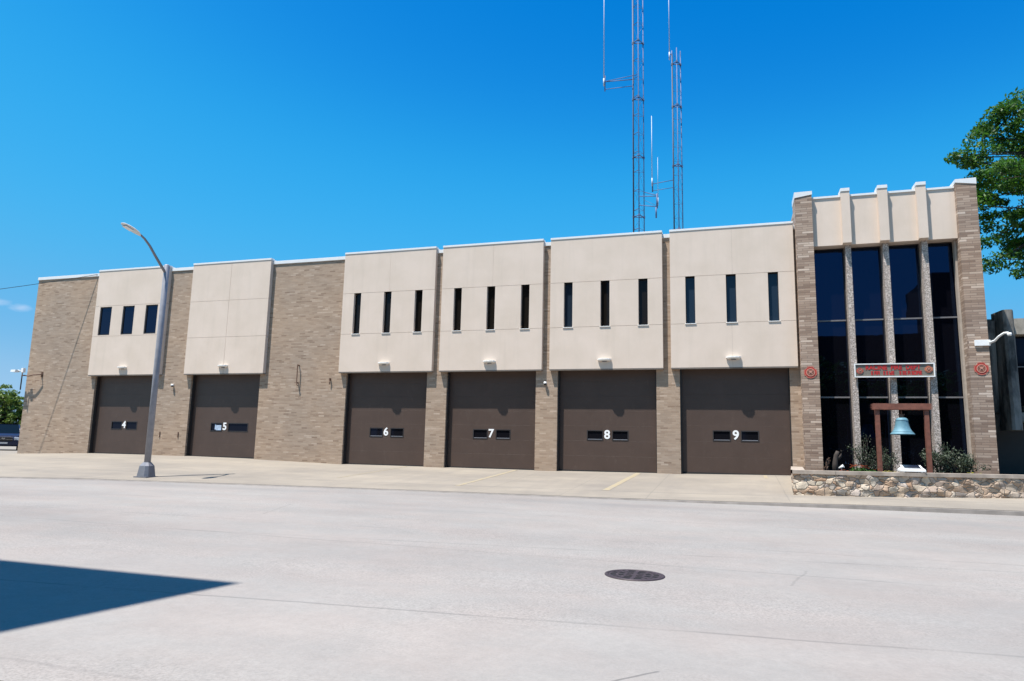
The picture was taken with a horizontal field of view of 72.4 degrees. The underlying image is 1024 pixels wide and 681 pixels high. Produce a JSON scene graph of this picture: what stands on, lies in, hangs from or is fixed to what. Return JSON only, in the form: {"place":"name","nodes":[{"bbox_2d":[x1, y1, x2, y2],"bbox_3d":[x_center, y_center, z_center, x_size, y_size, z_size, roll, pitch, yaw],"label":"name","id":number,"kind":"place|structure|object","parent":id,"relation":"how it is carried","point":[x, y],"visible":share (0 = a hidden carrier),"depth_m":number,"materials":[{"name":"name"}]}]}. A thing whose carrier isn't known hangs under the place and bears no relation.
{"place":"outdoors","nodes":[
{"label":"outdoors","id":0,"kind":"place"},
{"bbox_2d":[0,446,16,452],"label":"car park","id":1,"kind":"structure","parent":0,"point":[7,449],"depth_m":48.12,"materials":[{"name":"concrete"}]},
{"bbox_2d":[0,424,20,449],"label":"parked car","id":2,"kind":"object","parent":1,"relation":"on","point":[9,434],"visible":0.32,"depth_m":45.25,"materials":[{"name":"blue paint"}]},
{"bbox_2d":[0,478,1023,680],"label":"road","id":3,"kind":"structure","parent":0,"point":[103,580],"depth_m":7.67,"materials":[{"name":"concrete"}]},
{"bbox_2d":[0,477,1023,515],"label":"kerb","id":4,"kind":"structure","parent":3,"relation":"on","point":[949,510],"depth_m":18.14,"materials":[{"name":"concrete"}]},
{"bbox_2d":[605,569,664,580],"bbox_3d":[1.500,2.880,8.546,0.734,0.040,0.734,-1,-9,18],"label":"manhole cover","id":5,"kind":"object","parent":3,"relation":"on","point":[634,575],"visible":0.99,"depth_m":8.52,"materials":[{"name":"metal"}]},
{"bbox_2d":[0,453,1023,510],"bbox_3d":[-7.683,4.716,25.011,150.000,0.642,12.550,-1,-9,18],"label":"driveway","id":6,"kind":"structure","parent":0,"point":[741,488],"depth_m":23.82,"materials":[{"name":"concrete"}]},
{"bbox_2d":[0,387,20,411],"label":"background tree","id":7,"kind":"object","parent":6,"relation":"on","point":[10,397],"visible":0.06,"depth_m":75.71,"materials":[{"name":"green plant"}]},
{"bbox_2d":[0,383,23,424],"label":"background tree","id":8,"kind":"object","parent":6,"relation":"on","point":[9,416],"visible":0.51,"depth_m":72.54,"materials":[{"name":"green plant"}]},
{"bbox_2d":[121,223,169,477],"bbox_3d":[-12.650,0.417,23.597,0.540,8.403,2.330,-1,-9,18],"label":"street lamp","id":9,"kind":"object","parent":6,"relation":"on","point":[146,469],"visible":0.98,"depth_m":24.18,"materials":[{"name":"metal"}]},
{"bbox_2d":[455,470,515,485],"bbox_3d":[-0.784,4.867,24.948,0.150,0.341,6.150,-2,-9,18],"label":"parking line","id":10,"kind":"object","parent":6,"relation":"on","point":[484,478],"visible":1,"depth_m":24.34,"materials":[{"name":"yellow paint"}]},
{"bbox_2d":[17,177,998,474],"bbox_3d":[-1.537,1.886,40.418,43.655,10.744,22.360,-1,-9,18],"label":"fire station","id":11,"kind":"object","parent":6,"relation":"on","point":[835,289],"visible":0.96,"depth_m":28.14,"materials":[{"name":"beige concrete"}]},
{"bbox_2d":[10,368,42,389],"bbox_3d":[-25.333,2.003,36.402,1.678,1.130,0.318,0,-9,6],"label":"corner light","id":12,"kind":"object","parent":11,"relation":"attached to","point":[22,370],"visible":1,"depth_m":36.42,"materials":[{"name":"metal"}]},
{"bbox_2d":[2,274,97,288],"bbox_3d":[-34.708,-2.298,34.008,26.622,3.554,0.025,3,-9,-9],"label":"overhead wire","id":13,"kind":"object","parent":11,"relation":"attached to","point":[48,282],"visible":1,"depth_m":35.87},
{"bbox_2d":[98,307,111,334],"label":"window","id":14,"kind":"structure","parent":11,"relation":"in","point":[105,315],"depth_m":35.57,"materials":[{"name":"blue glass"}]},
{"bbox_2d":[92,376,152,454],"bbox_3d":[-19.181,3.803,34.731,3.905,4.195,0.065,-1,-9,18],"label":"garage door","id":15,"kind":"structure","parent":11,"relation":"in","point":[121,425],"depth_m":34.81,"materials":[{"name":"brown paint"}]},
{"bbox_2d":[121,306,134,334],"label":"window","id":16,"kind":"structure","parent":11,"relation":"in","point":[128,312],"depth_m":35.12,"materials":[{"name":"blue glass"}]},
{"bbox_2d":[144,305,157,333],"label":"window","id":17,"kind":"structure","parent":11,"relation":"in","point":[151,310],"depth_m":34.69,"materials":[{"name":"blue glass"}]},
{"bbox_2d":[189,374,259,458],"bbox_3d":[-13.492,3.661,32.925,3.905,4.205,0.065,-1,-9,18],"label":"garage door","id":18,"kind":"structure","parent":11,"relation":"in","point":[224,421],"depth_m":32.94,"materials":[{"name":"brown paint"}]},
{"bbox_2d":[351,294,360,334],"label":"window","id":19,"kind":"structure","parent":11,"relation":"in","point":[358,296],"depth_m":31.25,"materials":[{"name":"black glass"}]},
{"bbox_2d":[345,372,426,466],"bbox_3d":[-5.446,3.513,30.362,3.905,4.324,0.065,-1,-9,18],"label":"garage door","id":20,"kind":"structure","parent":11,"relation":"in","point":[387,412],"depth_m":30.36,"materials":[{"name":"brown paint"}]},
{"bbox_2d":[381,292,391,333],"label":"window","id":21,"kind":"structure","parent":11,"relation":"in","point":[388,295],"depth_m":30.79,"materials":[{"name":"black glass"}]},
{"bbox_2d":[412,291,422,332],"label":"window","id":22,"kind":"structure","parent":11,"relation":"in","point":[418,314],"depth_m":30.34,"materials":[{"name":"black glass"}]},
{"bbox_2d":[454,289,461,330],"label":"window","id":23,"kind":"structure","parent":11,"relation":"in","point":[458,292],"depth_m":29.78,"materials":[{"name":"black glass"}]},
{"bbox_2d":[483,360,494,363],"bbox_3d":[-0.959,0.884,28.753,0.540,0.110,0.190,-1,-9,18],"label":"wall light","id":24,"kind":"object","parent":11,"relation":"attached to","point":[489,361],"visible":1,"depth_m":28.71,"materials":[{"name":"white metal"}]},
{"bbox_2d":[487,287,494,329],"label":"window","id":25,"kind":"structure","parent":11,"relation":"in","point":[491,290],"depth_m":29.33,"materials":[{"name":"black glass"}]},
{"bbox_2d":[447,371,535,469],"bbox_3d":[-0.853,3.394,28.905,3.905,4.321,0.065,-1,-9,18],"label":"garage door","id":26,"kind":"structure","parent":11,"relation":"in","point":[492,414],"depth_m":28.90,"materials":[{"name":"brown paint"}]},
{"bbox_2d":[521,285,529,328],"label":"window","id":27,"kind":"structure","parent":11,"relation":"in","point":[525,289],"depth_m":28.88,"materials":[{"name":"black glass"}]},
{"bbox_2d":[563,283,572,327],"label":"window","id":28,"kind":"structure","parent":11,"relation":"in","point":[569,286],"depth_m":28.33,"materials":[{"name":"blue glass"}]},
{"bbox_2d":[597,358,610,361],"bbox_3d":[3.596,0.767,27.307,0.540,0.110,0.190,-1,-9,18],"label":"wall light","id":29,"kind":"object","parent":11,"relation":"attached to","point":[604,359],"visible":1,"depth_m":27.25,"materials":[{"name":"white metal"}]},
{"bbox_2d":[599,281,609,326],"bbox_3d":[3.707,-1.452,27.795,0.422,1.861,0.188,-1,-9,18],"label":"window","id":30,"kind":"structure","parent":11,"relation":"in","point":[605,286],"depth_m":27.88,"materials":[{"name":"black glass"}]},
{"bbox_2d":[559,370,656,472],"bbox_3d":[3.729,3.264,27.453,3.905,4.296,0.065,-1,-9,18],"label":"garage door","id":31,"kind":"structure","parent":11,"relation":"in","point":[608,417],"depth_m":27.45,"materials":[{"name":"brown paint"}]},
{"bbox_2d":[603,0,658,231],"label":"antenna mast","id":32,"kind":"object","parent":11,"relation":"on","point":[633,115],"visible":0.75,"depth_m":43.27,"materials":[{"name":"metal"}]},
{"bbox_2d":[638,279,647,325],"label":"window","id":33,"kind":"structure","parent":11,"relation":"in","point":[643,284],"depth_m":27.41,"materials":[{"name":"black glass"}]},
{"bbox_2d":[651,0,682,228],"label":"antenna mast","id":34,"kind":"object","parent":11,"relation":"on","point":[673,130],"visible":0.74,"depth_m":42.27,"materials":[{"name":"metal"}]},
{"bbox_2d":[685,277,695,323],"bbox_3d":[6.840,-1.532,26.800,0.415,1.861,0.188,-1,-9,18],"label":"window","id":35,"kind":"structure","parent":11,"relation":"in","point":[689,281],"depth_m":26.88,"materials":[{"name":"blue glass"}]},
{"bbox_2d":[726,275,737,322],"bbox_3d":[8.266,-1.569,26.348,0.422,1.861,0.188,-1,-9,18],"label":"window","id":36,"kind":"structure","parent":11,"relation":"in","point":[731,307],"depth_m":26.43,"materials":[{"name":"blue glass"}]},
{"bbox_2d":[726,356,740,359],"bbox_3d":[8.189,0.649,25.850,0.540,0.110,0.190,-1,-9,18],"label":"wall light","id":37,"kind":"object","parent":11,"relation":"attached to","point":[733,357],"visible":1,"depth_m":25.80,"materials":[{"name":"white metal"}]},
{"bbox_2d":[682,368,790,474],"bbox_3d":[8.288,3.118,26.011,3.905,4.238,0.065,-1,-9,18],"label":"garage door","id":38,"kind":"structure","parent":11,"relation":"in","point":[735,421],"depth_m":26.00,"materials":[{"name":"brown paint"}]},
{"bbox_2d":[768,273,779,321],"bbox_3d":[9.691,-1.605,25.896,0.420,1.861,0.188,-1,-9,18],"label":"window","id":39,"kind":"structure","parent":11,"relation":"in","point":[773,294],"depth_m":25.97,"materials":[{"name":"blue glass"}]},
{"bbox_2d":[804,366,816,377],"bbox_3d":[10.581,1.130,24.767,0.428,0.428,0.034,-1,-9,18],"label":"fire emblem","id":40,"kind":"object","parent":11,"relation":"attached to","point":[810,371],"visible":1,"depth_m":24.77,"materials":[{"name":"red paint"}]},
{"bbox_2d":[814,248,854,470],"bbox_3d":[11.586,0.677,25.250,1.069,8.186,0.095,-1,-9,18],"label":"window","id":41,"kind":"structure","parent":11,"relation":"in","point":[832,329],"depth_m":25.25,"materials":[{"name":"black glass"}]},
{"bbox_2d":[851,246,893,471],"bbox_3d":[12.765,0.647,24.876,1.024,8.186,0.095,-1,-9,18],"label":"window","id":42,"kind":"structure","parent":11,"relation":"in","point":[870,335],"depth_m":24.98,"materials":[{"name":"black glass"}]},
{"bbox_2d":[854,363,935,377],"bbox_3d":[13.181,1.032,24.139,2.480,0.480,0.171,-1,-9,18],"label":"sign board","id":43,"kind":"object","parent":11,"relation":"attached to","point":[874,370],"visible":1,"depth_m":24.08,"materials":[{"name":"white ceramic"}]},
{"bbox_2d":[889,244,933,472],"bbox_3d":[13.930,0.617,24.506,1.029,8.186,0.095,-1,-9,18],"label":"window","id":44,"kind":"structure","parent":11,"relation":"in","point":[907,305],"depth_m":24.61,"materials":[{"name":"black glass"}]},
{"bbox_2d":[928,242,968,473],"bbox_3d":[15.040,0.588,24.154,0.909,8.186,0.095,-1,-9,18],"label":"window","id":45,"kind":"structure","parent":11,"relation":"in","point":[941,267],"depth_m":24.20,"materials":[{"name":"black glass"}]},
{"bbox_2d":[974,362,988,374],"bbox_3d":[15.580,0.932,23.191,0.428,0.428,0.034,-1,-9,18],"label":"fire emblem","id":46,"kind":"object","parent":11,"relation":"attached to","point":[981,368],"visible":1,"depth_m":23.19,"materials":[{"name":"red paint"}]},
{"bbox_2d":[974,332,1011,345],"bbox_3d":[15.865,-0.046,22.983,0.336,0.364,1.113,6,-10,-31],"label":"arm light","id":47,"kind":"object","parent":11,"relation":"attached to","point":[982,342],"visible":1,"depth_m":23.21,"materials":[{"name":"white metal"}]},
{"bbox_2d":[603,473,639,489],"bbox_3d":[3.799,4.750,23.706,0.200,0.358,5.862,-2,-9,20],"label":"parking line","id":48,"kind":"object","parent":6,"relation":"on","point":[620,482],"visible":1,"depth_m":23.10,"materials":[{"name":"yellow paint"}]},
{"bbox_2d":[790,466,1023,509],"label":"stone planter","id":49,"kind":"object","parent":6,"relation":"on","point":[880,484],"visible":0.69,"depth_m":19.18,"materials":[{"name":"stone"}]},
{"bbox_2d":[897,465,925,472],"bbox_3d":[11.100,3.575,19.426,0.630,0.222,0.400,-1,-9,18],"label":"plaque","id":50,"kind":"object","parent":49,"relation":"on","point":[911,468],"visible":0.95,"depth_m":19.30,"materials":[{"name":"white stone"}]},
{"bbox_2d":[987,309,1023,474],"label":"office building","id":51,"kind":"structure","parent":6,"relation":"on","point":[1007,361],"depth_m":25.08,"materials":[{"name":"black glass"}]},
{"bbox_2d":[0,0,1023,405],"label":"sky","id":52,"kind":"structure","parent":0,"point":[214,130],"materials":[{"name":"blue"}]},
{"bbox_2d":[832,450,842,470],"bbox_3d":[10.261,3.845,22.012,0.344,0.789,0.200,-1,-9,18],"label":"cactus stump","id":53,"kind":"object","parent":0,"point":[836,457],"visible":0.9,"depth_m":21.98,"materials":[{"name":"grey plant"}]},
{"bbox_2d":[943,86,1023,279],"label":"shade tree","id":54,"kind":"object","parent":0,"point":[1011,170],"visible":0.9,"depth_m":31.06,"materials":[{"name":"green plant"}]},
{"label":"soil","id":55,"kind":"structure","parent":0,"visible":0},
{"bbox_2d":[822,458,829,470],"bbox_3d":[9.716,3.886,21.587,0.231,0.567,0.274,3,-9,-11],"label":"twiggy plant","id":56,"kind":"object","parent":55,"relation":"on","point":[827,466],"visible":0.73,"depth_m":21.51,"materials":[{"name":"brown plant"}]},
{"bbox_2d":[850,464,866,470],"bbox_3d":[10.242,3.857,20.634,0.526,0.384,0.382,-1,-9,18],"label":"flower clump","id":57,"kind":"object","parent":55,"relation":"on","point":[860,469],"visible":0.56,"depth_m":20.62,"materials":[{"name":"green plant"}]},
{"bbox_2d":[845,433,876,470],"bbox_3d":[11.441,3.689,22.645,1.182,1.356,1.185,-1,-9,18],"label":"shrub","id":58,"kind":"object","parent":55,"relation":"on","point":[862,463],"visible":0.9,"depth_m":22.65,"materials":[{"name":"green plant"}]},
{"bbox_2d":[866,446,898,471],"bbox_3d":[12.000,3.896,22.613,1.011,0.966,0.921,-1,-9,18],"label":"shrub","id":59,"kind":"object","parent":55,"relation":"on","point":[886,465],"visible":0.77,"depth_m":22.56,"materials":[{"name":"green plant"}]},
{"bbox_2d":[870,403,932,472],"bbox_3d":[12.108,3.111,21.641,1.715,2.310,0.230,-1,-9,18],"label":"timber frame","id":60,"kind":"object","parent":55,"relation":"on","point":[878,407],"visible":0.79,"depth_m":21.66,"materials":[{"name":"brown wood"}]},
{"bbox_2d":[890,410,914,434],"bbox_3d":[12.119,2.542,21.729,0.690,0.762,0.690,-1,-9,18],"label":"bell","id":61,"kind":"object","parent":60,"relation":"hanging from","point":[902,427],"visible":1,"depth_m":21.57,"materials":[{"name":"metal"}]},
{"bbox_2d":[919,441,959,472],"bbox_3d":[13.562,3.759,22.259,1.091,1.158,1.140,-1,-9,18],"label":"shrub","id":62,"kind":"object","parent":55,"relation":"on","point":[940,459],"visible":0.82,"depth_m":22.18,"materials":[{"name":"green plant"}]},
{"bbox_2d":[947,448,990,473],"bbox_3d":[14.464,3.893,22.260,1.213,0.959,0.923,5,-9,-22],"label":"shrub","id":63,"kind":"object","parent":55,"relation":"on","point":[966,464],"visible":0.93,"depth_m":22.08,"materials":[{"name":"green plant"}]}
]}

